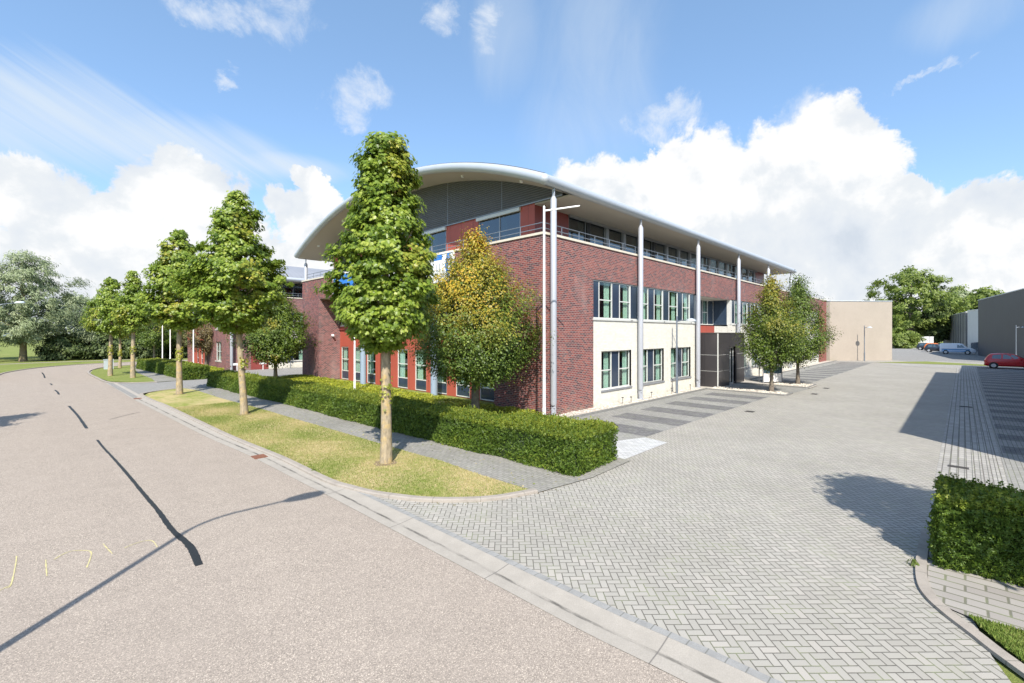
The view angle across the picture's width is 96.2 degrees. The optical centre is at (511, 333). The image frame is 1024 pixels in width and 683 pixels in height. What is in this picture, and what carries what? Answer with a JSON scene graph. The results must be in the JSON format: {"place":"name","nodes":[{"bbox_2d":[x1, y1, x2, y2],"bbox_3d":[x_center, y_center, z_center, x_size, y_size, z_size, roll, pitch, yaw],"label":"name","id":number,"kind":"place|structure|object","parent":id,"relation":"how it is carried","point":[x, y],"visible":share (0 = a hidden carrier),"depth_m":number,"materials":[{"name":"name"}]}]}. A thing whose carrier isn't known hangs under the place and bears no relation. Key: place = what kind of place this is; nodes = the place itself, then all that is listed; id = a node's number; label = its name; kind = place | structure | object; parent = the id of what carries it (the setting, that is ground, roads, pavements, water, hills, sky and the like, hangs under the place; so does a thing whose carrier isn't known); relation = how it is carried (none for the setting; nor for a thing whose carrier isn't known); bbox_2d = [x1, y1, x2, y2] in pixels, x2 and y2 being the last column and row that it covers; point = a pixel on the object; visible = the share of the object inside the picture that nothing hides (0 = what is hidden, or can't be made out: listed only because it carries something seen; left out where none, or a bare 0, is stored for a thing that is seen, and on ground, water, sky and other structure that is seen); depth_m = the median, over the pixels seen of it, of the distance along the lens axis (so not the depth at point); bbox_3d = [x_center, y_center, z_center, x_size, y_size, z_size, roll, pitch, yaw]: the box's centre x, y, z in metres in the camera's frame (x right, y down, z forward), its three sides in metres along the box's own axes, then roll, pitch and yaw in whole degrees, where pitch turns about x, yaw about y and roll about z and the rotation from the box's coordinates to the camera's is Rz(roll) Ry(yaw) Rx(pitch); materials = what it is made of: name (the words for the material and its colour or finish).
{"place":"outdoors","nodes":[
{"label":"outdoors","id":0,"kind":"place"},
{"bbox_2d":[0,352,187,372],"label":"verge across road","id":1,"kind":"structure","parent":0,"point":[8,361],"depth_m":55.59,"materials":[{"name":"green plant"}]},
{"bbox_2d":[0,250,96,361],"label":"willow tree","id":2,"kind":"object","parent":1,"relation":"on","point":[23,328],"visible":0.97,"depth_m":56.97,"materials":[{"name":"green plant"}]},
{"bbox_2d":[33,331,97,360],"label":"shrub","id":3,"kind":"object","parent":1,"relation":"on","point":[70,346],"visible":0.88,"depth_m":59.84,"materials":[{"name":"green plant"}]},
{"bbox_2d":[36,290,95,349],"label":"woodland tree","id":4,"kind":"object","parent":1,"relation":"on","point":[81,299],"visible":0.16,"depth_m":70.06,"materials":[{"name":"green plant"}]},
{"bbox_2d":[59,294,145,345],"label":"willow tree","id":5,"kind":"object","parent":1,"relation":"on","point":[87,337],"visible":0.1,"depth_m":62.65,"materials":[{"name":"green plant"}]},
{"bbox_2d":[80,332,135,359],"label":"shrub","id":6,"kind":"object","parent":1,"relation":"on","point":[100,348],"visible":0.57,"depth_m":61.53,"materials":[{"name":"green plant"}]},
{"bbox_2d":[122,331,174,358],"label":"shrub","id":7,"kind":"object","parent":1,"relation":"on","point":[143,352],"visible":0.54,"depth_m":63.49,"materials":[{"name":"green plant"}]},
{"bbox_2d":[125,320,176,357],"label":"hornbeam tree","id":8,"kind":"object","parent":1,"relation":"on","point":[153,332],"visible":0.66,"depth_m":61.27,"materials":[{"name":"green plant"}]},
{"bbox_2d":[87,365,156,382],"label":"curb","id":9,"kind":"structure","parent":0,"point":[90,374],"depth_m":33.52,"materials":[{"name":"concrete"}]},
{"bbox_2d":[91,365,153,381],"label":"verge beyond driveway","id":10,"kind":"structure","parent":0,"point":[122,374],"depth_m":37.59,"materials":[{"name":"green plant"}]},
{"bbox_2d":[78,276,130,375],"bbox_3d":[-32.563,-0.557,37.331,3.832,8.215,3.908,0,0,44],"label":"maple tree","id":11,"kind":"object","parent":10,"relation":"on","point":[104,302],"visible":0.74,"depth_m":36.65,"materials":[{"name":"green plant"}]},
{"bbox_2d":[98,316,138,367],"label":"maple tree","id":12,"kind":"object","parent":10,"relation":"on","point":[121,336],"visible":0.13,"depth_m":45.81,"materials":[{"name":"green plant"}]},
{"bbox_2d":[106,270,152,377],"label":"maple tree","id":13,"kind":"object","parent":10,"relation":"on","point":[122,311],"visible":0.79,"depth_m":35.34,"materials":[{"name":"green plant"}]},
{"bbox_2d":[135,365,175,381],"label":"sidewalk","id":14,"kind":"structure","parent":0,"point":[157,377],"depth_m":37.08,"materials":[{"name":"grey concrete"}]},
{"bbox_2d":[108,367,301,397],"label":"driveway","id":15,"kind":"structure","parent":0,"point":[138,388],"depth_m":31.98,"materials":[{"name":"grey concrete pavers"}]},
{"bbox_2d":[0,360,685,682],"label":"road","id":16,"kind":"structure","parent":0,"point":[290,580],"depth_m":6.48,"materials":[{"name":"grey asphalt"}]},
{"bbox_2d":[96,440,202,565],"bbox_3d":[-9.144,3.495,11.035,12.081,0.001,0.171,0,0,43],"label":"bitumen seam","id":17,"kind":"object","parent":16,"relation":"on","point":[192,551],"visible":1,"depth_m":8.49,"materials":[{"name":"black asphalt"}]},
{"bbox_2d":[90,368,765,682],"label":"gutter","id":18,"kind":"object","parent":16,"relation":"on","point":[682,661],"visible":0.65,"depth_m":6.24,"materials":[{"name":"concrete"}]},
{"bbox_2d":[0,336,1023,682],"bbox_3d":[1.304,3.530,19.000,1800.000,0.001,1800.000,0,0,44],"label":"ground","id":19,"kind":"structure","parent":0,"point":[1006,670],"depth_m":7.68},
{"bbox_2d":[156,331,187,357],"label":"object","id":20,"kind":"object","parent":19,"relation":"on","point":[185,353],"visible":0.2,"depth_m":65.05,"materials":[{"name":"green plant"}]},
{"bbox_2d":[136,357,210,379],"bbox_3d":[-30.064,2.950,40.335,17.185,1.222,2.174,0,0,42],"label":"yew hedge","id":21,"kind":"object","parent":19,"relation":"on","point":[190,370],"visible":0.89,"depth_m":37.36,"materials":[{"name":"green plant"}]},
{"bbox_2d":[182,315,218,364],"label":"hornbeam tree","id":22,"kind":"object","parent":19,"relation":"on","point":[203,346],"visible":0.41,"depth_m":46.04,"materials":[{"name":"plant"}]},
{"bbox_2d":[187,265,333,370],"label":"office building","id":23,"kind":"structure","parent":19,"relation":"on","point":[224,355],"depth_m":46.47,"materials":[{"name":"paint"}]},
{"bbox_2d":[279,283,301,297],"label":"window","id":24,"kind":"structure","parent":23,"relation":"in","point":[297,288],"depth_m":48.94,"materials":[{"name":"black glass"}]},
{"bbox_2d":[146,388,526,496],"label":"verge","id":25,"kind":"structure","parent":19,"relation":"on","point":[191,397],"depth_m":12.93,"materials":[{"name":"green plant"}]},
{"bbox_2d":[131,229,214,393],"bbox_3d":[-19.084,-1.214,26.168,4.031,9.528,4.158,0,0,44],"label":"maple tree","id":26,"kind":"object","parent":25,"relation":"on","point":[169,310],"visible":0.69,"depth_m":25.52,"materials":[{"name":"green plant"}]},
{"bbox_2d":[163,190,293,414],"bbox_3d":[-11.776,-1.297,19.555,4.634,9.694,4.886,0,0,44],"label":"maple tree","id":27,"kind":"object","parent":25,"relation":"on","point":[234,239],"visible":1,"depth_m":18.84,"materials":[{"name":"green plant"}]},
{"bbox_2d":[312,131,441,463],"bbox_3d":[-3.346,-0.901,12.161,3.374,8.903,3.169,0,0,44],"label":"maple tree","id":28,"kind":"object","parent":25,"relation":"on","point":[386,204],"visible":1,"depth_m":11.62,"materials":[{"name":"green plant"}]},
{"bbox_2d":[139,388,537,502],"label":"kerb","id":29,"kind":"structure","parent":19,"relation":"on","point":[320,476],"depth_m":10.28,"materials":[{"name":"concrete"}]},
{"bbox_2d":[185,386,629,491],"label":"footpath","id":30,"kind":"structure","parent":19,"relation":"on","point":[503,469],"depth_m":13.27,"materials":[{"name":"grey concrete"}]},
{"bbox_2d":[478,408,619,476],"bbox_3d":[1.037,2.903,12.947,3.601,1.242,2.442,0,0,44],"label":"yew hedge","id":31,"kind":"object","parent":30,"relation":"on","point":[564,445],"visible":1,"depth_m":12.19,"materials":[{"name":"green plant"}]},
{"bbox_2d":[294,162,825,414],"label":"office building","id":32,"kind":"structure","parent":19,"relation":"on","point":[625,285],"depth_m":24.88,"materials":[{"name":"red brick"}]},
{"bbox_2d":[342,347,347,378],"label":"window","id":33,"kind":"structure","parent":32,"relation":"in","point":[344,372],"depth_m":35.37,"materials":[{"name":"glass"}]},
{"bbox_2d":[356,347,359,380],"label":"window","id":34,"kind":"structure","parent":32,"relation":"in","point":[357,349],"depth_m":33.90,"materials":[{"name":"glass"}]},
{"bbox_2d":[367,352,374,383],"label":"window","id":35,"kind":"structure","parent":32,"relation":"in","point":[370,358],"depth_m":32.55,"materials":[{"name":"glass"}]},
{"bbox_2d":[333,251,454,285],"bbox_3d":[-7.807,-3.400,27.848,13.720,1.500,0.100,0,0,44],"label":"banner","id":36,"kind":"object","parent":32,"relation":"attached to","point":[438,262],"visible":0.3,"depth_m":23.86,"materials":[{"name":"white paint"}]},
{"bbox_2d":[398,349,407,387],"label":"window","id":37,"kind":"structure","parent":32,"relation":"in","point":[402,380],"depth_m":29.67,"materials":[{"name":"glass"}]},
{"bbox_2d":[415,351,425,390],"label":"window","id":38,"kind":"structure","parent":32,"relation":"in","point":[420,384],"depth_m":28.30,"materials":[{"name":"glass"}]},
{"bbox_2d":[417,230,445,252],"bbox_3d":[-4.820,-5.050,27.394,3.060,2.100,0.074,0,0,44],"label":"window","id":39,"kind":"structure","parent":32,"relation":"in","point":[440,237],"depth_m":26.88,"materials":[{"name":"blue glass"}]},
{"bbox_2d":[438,362,446,393],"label":"window","id":40,"kind":"structure","parent":32,"relation":"in","point":[442,389],"depth_m":26.59,"materials":[{"name":"glass"}]},
{"bbox_2d":[456,377,469,397],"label":"window","id":41,"kind":"structure","parent":32,"relation":"in","point":[460,393],"depth_m":25.26,"materials":[{"name":"glass"}]},
{"bbox_2d":[480,367,493,401],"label":"window","id":42,"kind":"structure","parent":32,"relation":"in","point":[485,394],"depth_m":23.87,"materials":[{"name":"glass"}]},
{"bbox_2d":[479,211,519,241],"bbox_3d":[-0.650,-5.050,23.306,3.060,2.100,0.074,0,0,44],"label":"window","id":43,"kind":"structure","parent":32,"relation":"in","point":[509,221],"depth_m":23.18,"materials":[{"name":"blue glass"}]},
{"bbox_2d":[569,217,585,240],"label":"window","id":44,"kind":"structure","parent":32,"relation":"in","point":[574,224],"depth_m":24.04,"materials":[{"name":"glass"}]},
{"bbox_2d":[590,224,604,245],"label":"window","id":45,"kind":"structure","parent":32,"relation":"in","point":[595,230],"depth_m":25.36,"materials":[{"name":"glass"}]},
{"bbox_2d":[593,280,632,320],"bbox_3d":[4.957,-1.590,22.875,0.309,1.920,3.550,0,0,44],"label":"window","id":46,"kind":"structure","parent":32,"relation":"in","point":[614,300],"depth_m":22.90,"materials":[{"name":"glass"}]},
{"bbox_2d":[609,229,621,249],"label":"window","id":47,"kind":"structure","parent":32,"relation":"in","point":[613,235],"depth_m":26.68,"materials":[{"name":"glass"}]},
{"bbox_2d":[601,350,632,391],"bbox_3d":[5.177,1.835,23.128,0.349,1.970,2.880,0,0,44],"label":"window","id":48,"kind":"structure","parent":32,"relation":"in","point":[614,355],"depth_m":23.11,"materials":[{"name":"glass"}]},
{"bbox_2d":[626,234,637,253],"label":"window","id":49,"kind":"structure","parent":32,"relation":"in","point":[630,240],"depth_m":27.97,"materials":[{"name":"glass"}]},
{"bbox_2d":[630,285,664,322],"bbox_3d":[7.453,-1.590,25.421,0.309,1.920,3.780,0,0,44],"label":"window","id":50,"kind":"structure","parent":32,"relation":"in","point":[650,304],"depth_m":25.53,"materials":[{"name":"metal"}]},
{"bbox_2d":[643,239,651,257],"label":"window","id":51,"kind":"structure","parent":32,"relation":"in","point":[647,245],"depth_m":29.39,"materials":[{"name":"glass"}]},
{"bbox_2d":[643,348,664,385],"bbox_3d":[7.754,1.835,25.756,0.349,1.970,2.880,0,0,44],"label":"window","id":52,"kind":"structure","parent":32,"relation":"in","point":[649,365],"depth_m":25.78,"materials":[{"name":"glass"}]},
{"bbox_2d":[656,243,664,260],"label":"window","id":53,"kind":"structure","parent":32,"relation":"in","point":[660,248],"depth_m":30.66,"materials":[{"name":"glass"}]},
{"bbox_2d":[668,247,676,263],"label":"window","id":54,"kind":"structure","parent":32,"relation":"in","point":[671,251],"depth_m":31.93,"materials":[{"name":"glass"}]},
{"bbox_2d":[663,290,691,323],"bbox_3d":[10.029,-1.590,28.049,0.309,1.920,3.780,0,0,44],"label":"window","id":55,"kind":"structure","parent":32,"relation":"in","point":[679,295],"depth_m":28.10,"materials":[{"name":"glass"}]},
{"bbox_2d":[670,347,691,380],"bbox_3d":[10.330,1.835,28.384,0.349,1.970,2.880,0,0,44],"label":"window","id":56,"kind":"structure","parent":32,"relation":"in","point":[680,362],"depth_m":28.52,"materials":[{"name":"glass"}]},
{"bbox_2d":[680,250,687,265],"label":"window","id":57,"kind":"structure","parent":32,"relation":"in","point":[683,255],"depth_m":33.31,"materials":[{"name":"glass"}]},
{"bbox_2d":[690,294,695,323],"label":"window","id":58,"kind":"structure","parent":32,"relation":"in","point":[692,296],"depth_m":29.70,"materials":[{"name":"glass"}]},
{"bbox_2d":[700,299,712,324],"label":"window","id":59,"kind":"structure","parent":32,"relation":"in","point":[709,312],"depth_m":34.28,"materials":[{"name":"glass"}]},
{"bbox_2d":[729,347,732,383],"bbox_3d":[14.993,2.200,31.662,0.080,2.600,1.350,0,0,44],"label":"entrance door","id":60,"kind":"structure","parent":32,"relation":"in","point":[730,348],"depth_m":31.78,"materials":[{"name":"glass"}]},
{"bbox_2d":[732,300,746,324],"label":"window","id":61,"kind":"structure","parent":32,"relation":"in","point":[734,302],"depth_m":35.92,"materials":[{"name":"glass"}]},
{"bbox_2d":[557,361,829,416],"bbox_3d":[20.082,3.480,37.561,0.930,0.001,59.200,0,0,44],"label":"gravel bed","id":62,"kind":"object","parent":19,"relation":"on","point":[606,407],"visible":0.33,"depth_m":24.20,"materials":[{"name":"grey gravel"}]},
{"bbox_2d":[675,316,695,392],"bbox_3d":[10.006,1.250,26.426,1.183,4.500,0.560,0,0,39],"label":"parking lamp","id":63,"kind":"object","parent":62,"relation":"on","point":[676,375],"visible":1,"depth_m":26.72,"materials":[{"name":"grey metal"}]},
{"bbox_2d":[826,300,891,360],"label":"warehouse","id":64,"kind":"structure","parent":19,"relation":"on","point":[849,320],"depth_m":59.21,"materials":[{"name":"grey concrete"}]},
{"bbox_2d":[892,347,985,361],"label":"yard","id":65,"kind":"structure","parent":19,"relation":"on","point":[913,354],"depth_m":69.61,"materials":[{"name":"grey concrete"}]},
{"bbox_2d":[892,326,919,348],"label":"shrub","id":66,"kind":"object","parent":65,"relation":"on","point":[901,339],"visible":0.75,"depth_m":106.39,"materials":[{"name":"green plant"}]},
{"bbox_2d":[862,265,970,335],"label":"broadleaf tree","id":67,"kind":"object","parent":65,"relation":"on","point":[929,288],"visible":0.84,"depth_m":125.60,"materials":[{"name":"green plant"}]},
{"bbox_2d":[924,344,939,351],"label":"parked car","id":68,"kind":"object","parent":65,"relation":"on","point":[931,347],"visible":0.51,"depth_m":85.68,"materials":[{"name":"paint"}]},
{"bbox_2d":[914,300,956,342],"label":"broadleaf tree","id":69,"kind":"object","parent":65,"relation":"on","point":[940,332],"visible":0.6,"depth_m":125.81,"materials":[{"name":"green plant"}]},
{"bbox_2d":[943,312,967,346],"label":"shed","id":70,"kind":"structure","parent":65,"relation":"on","point":[959,330],"depth_m":114.94,"materials":[{"name":"grey metal"}]},
{"bbox_2d":[939,343,975,354],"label":"parked van","id":71,"kind":"object","parent":65,"relation":"on","point":[946,348],"visible":0.99,"depth_m":77.05,"materials":[{"name":"white paint"}]},
{"bbox_2d":[967,309,977,347],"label":"annex","id":72,"kind":"object","parent":65,"relation":"on","point":[972,326],"visible":0.22,"depth_m":106.31,"materials":[{"name":"grey metal"}]},
{"bbox_2d":[943,294,974,312],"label":"broadleaf tree","id":73,"kind":"object","parent":19,"relation":"on","point":[969,307],"visible":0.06,"depth_m":146.87,"materials":[{"name":"green plant"}]},
{"bbox_2d":[915,529,1023,677],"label":"corner kerb","id":74,"kind":"structure","parent":19,"relation":"on","point":[995,650],"depth_m":5.65,"materials":[{"name":"concrete"}]},
{"bbox_2d":[927,543,1023,628],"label":"corner footpath","id":75,"kind":"structure","parent":19,"relation":"on","point":[981,596],"depth_m":6.10,"materials":[{"name":"grey concrete"}]},
{"bbox_2d":[924,471,1023,586],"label":"yew hedge","id":76,"kind":"object","parent":75,"relation":"on","point":[975,527],"visible":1,"depth_m":6.58,"materials":[{"name":"green plant"}]},
{"bbox_2d":[966,285,1006,309],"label":"broadleaf tree","id":77,"kind":"object","parent":19,"relation":"on","point":[983,292],"visible":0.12,"depth_m":148.31,"materials":[{"name":"green plant"}]},
{"bbox_2d":[968,613,1023,661],"bbox_3d":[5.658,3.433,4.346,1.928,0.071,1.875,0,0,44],"label":"corner grass","id":78,"kind":"structure","parent":19,"relation":"on","point":[999,634],"depth_m":5.24,"materials":[{"name":"green plant"}]},
{"bbox_2d":[978,288,1023,357],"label":"warehouse","id":79,"kind":"structure","parent":19,"relation":"on","point":[1000,316],"depth_m":61.91,"materials":[{"name":"grey metal"}]},
{"bbox_2d":[0,0,1023,335],"label":"sky","id":80,"kind":"structure","parent":0,"point":[845,145],"materials":[{"name":"blue"}]},
{"bbox_2d":[369,360,1010,682],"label":"forecourt paving","id":81,"kind":"structure","parent":0,"point":[776,537],"depth_m":8.13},
{"bbox_2d":[357,491,782,682],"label":"edge setts","id":82,"kind":"structure","parent":81,"relation":"on","point":[722,658],"depth_m":5.83,"materials":[{"name":"grey concrete"}]},
{"bbox_2d":[567,388,705,418],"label":"bed kerb","id":83,"kind":"structure","parent":81,"relation":"on","point":[617,407],"depth_m":22.24,"materials":[{"name":"grey concrete"}]},
{"bbox_2d":[616,437,666,458],"bbox_3d":[3.277,3.482,14.370,2.100,0.001,3.150,0,0,44],"label":"white sett patch","id":84,"kind":"object","parent":81,"relation":"on","point":[627,448],"visible":0.62,"depth_m":14.27,"materials":[{"name":"white stone"}]},
{"bbox_2d":[574,361,873,440],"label":"parking bays","id":85,"kind":"object","parent":81,"relation":"on","point":[608,415],"visible":0.5,"depth_m":21.92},
{"bbox_2d":[609,362,869,435],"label":"bay stripes","id":86,"kind":"object","parent":85,"relation":"on","point":[641,431],"visible":0.87,"depth_m":21.31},
{"bbox_2d":[711,380,816,393],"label":"tree islands","id":87,"kind":"object","parent":81,"relation":"on","point":[750,381],"visible":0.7,"depth_m":31.67,"materials":[{"name":"grey concrete"}]},
{"bbox_2d":[706,386,792,395],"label":"island kerb","id":88,"kind":"structure","parent":87,"relation":"on","point":[788,393],"depth_m":27.03,"materials":[{"name":"grey concrete"}]},
{"bbox_2d":[713,382,812,393],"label":"island stones","id":89,"kind":"object","parent":87,"relation":"on","point":[778,383],"visible":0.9,"depth_m":28.51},
{"bbox_2d":[759,364,781,382],"bbox_3d":[18.179,2.770,32.284,1.400,1.420,0.600,0,0,-1],"label":"sign","id":90,"kind":"object","parent":87,"relation":"on","point":[777,377],"visible":0.49,"depth_m":32.02,"materials":[{"name":"grey metal"}]},
{"bbox_2d":[731,269,813,391],"bbox_3d":[15.438,-0.125,27.274,4.513,7.389,4.572,0,0,44],"label":"hornbeam tree","id":91,"kind":"object","parent":87,"relation":"on","point":[771,333],"visible":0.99,"depth_m":26.67,"materials":[{"name":"green plant"}]},
{"bbox_2d":[734,379,816,387],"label":"island kerb","id":92,"kind":"structure","parent":87,"relation":"on","point":[777,385],"depth_m":30.84,"materials":[{"name":"grey concrete"}]},
{"bbox_2d":[779,272,841,383],"bbox_3d":[19.491,-0.420,31.243,4.945,7.980,4.988,0,0,-10],"label":"hornbeam tree","id":93,"kind":"object","parent":87,"relation":"on","point":[816,344],"visible":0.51,"depth_m":30.53,"materials":[{"name":"green plant"}]},
{"bbox_2d":[882,361,985,365],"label":"grass strip","id":94,"kind":"object","parent":81,"relation":"on","point":[926,362],"depth_m":53.18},
{"bbox_2d":[880,363,1023,369],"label":"paving","id":95,"kind":"structure","parent":81,"relation":"on","point":[956,366],"depth_m":48.40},
{"bbox_2d":[984,353,1023,367],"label":"parked car","id":96,"kind":"object","parent":95,"relation":"on","point":[993,360],"visible":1,"depth_m":45.33,"materials":[{"name":"red paint"}]},
{"bbox_2d":[925,365,1007,529],"bbox_3d":[28.153,3.484,28.352,1.450,0.001,61.050,0,0,44],"label":"setts band","id":97,"kind":"object","parent":81,"relation":"on","point":[963,383],"visible":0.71,"depth_m":15.09,"materials":[{"name":"grey stone"}]},
{"bbox_2d":[948,369,999,486],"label":"band joints","id":98,"kind":"object","parent":97,"relation":"on","point":[970,436],"visible":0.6,"depth_m":15.07,"materials":[{"name":"grey concrete"}]},
{"bbox_2d":[976,366,1023,492],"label":"bays","id":99,"kind":"object","parent":81,"relation":"on","point":[1013,464],"visible":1,"depth_m":17.97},
{"bbox_2d":[978,368,1023,454],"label":"bay stripes","id":100,"kind":"object","parent":99,"relation":"on","point":[1012,450],"visible":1,"depth_m":22.18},
{"bbox_2d":[723,383,806,392],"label":"entrance path","id":101,"kind":"structure","parent":0,"point":[766,387],"depth_m":29.60,"materials":[{"name":"grey concrete"}]},
{"label":"planting bed","id":102,"kind":"structure","parent":0,"visible":0},
{"bbox_2d":[225,283,319,376],"bbox_3d":[-16.939,-0.372,33.142,6.231,7.884,6.078,0,0,44],"label":"hornbeam tree","id":103,"kind":"object","parent":102,"relation":"on","point":[275,343],"visible":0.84,"depth_m":32.07,"materials":[{"name":"green plant"}]},
{"bbox_2d":[354,338,355,387],"bbox_3d":[-8.804,-0.480,25.688,0.121,7.960,0.124,0,0,44],"label":"flagpole","id":104,"kind":"object","parent":102,"relation":"on","point":[354,363],"visible":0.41,"depth_m":25.64,"materials":[{"name":"white metal"}]},
{"bbox_2d":[206,368,506,453],"bbox_3d":[-10.052,2.913,22.348,26.185,1.263,1.740,0,0,42],"label":"yew hedge","id":105,"kind":"object","parent":102,"relation":"on","point":[452,425],"visible":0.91,"depth_m":17.45,"materials":[{"name":"green plant"}]},
{"bbox_2d":[271,374,539,414],"bbox_3d":[-8.642,3.255,24.970,27.833,0.338,5.280,0,0,44],"label":"ground cover","id":106,"kind":"object","parent":102,"relation":"on","point":[431,398],"visible":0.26,"depth_m":24.24,"materials":[{"name":"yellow plant"}]},
{"bbox_2d":[405,222,558,408],"bbox_3d":[-1.295,-0.407,18.074,5.813,7.953,6.166,0,0,-21],"label":"hornbeam tree","id":107,"kind":"object","parent":102,"relation":"on","point":[479,339],"visible":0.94,"depth_m":16.82,"materials":[{"name":"green plant"}]},
{"bbox_2d":[542,205,579,414],"bbox_3d":[1.710,-0.488,16.001,1.303,7.976,0.122,0,0,3],"label":"flagpole","id":108,"kind":"object","parent":102,"relation":"on","point":[544,380],"visible":0.82,"depth_m":15.99,"materials":[{"name":"white metal"}]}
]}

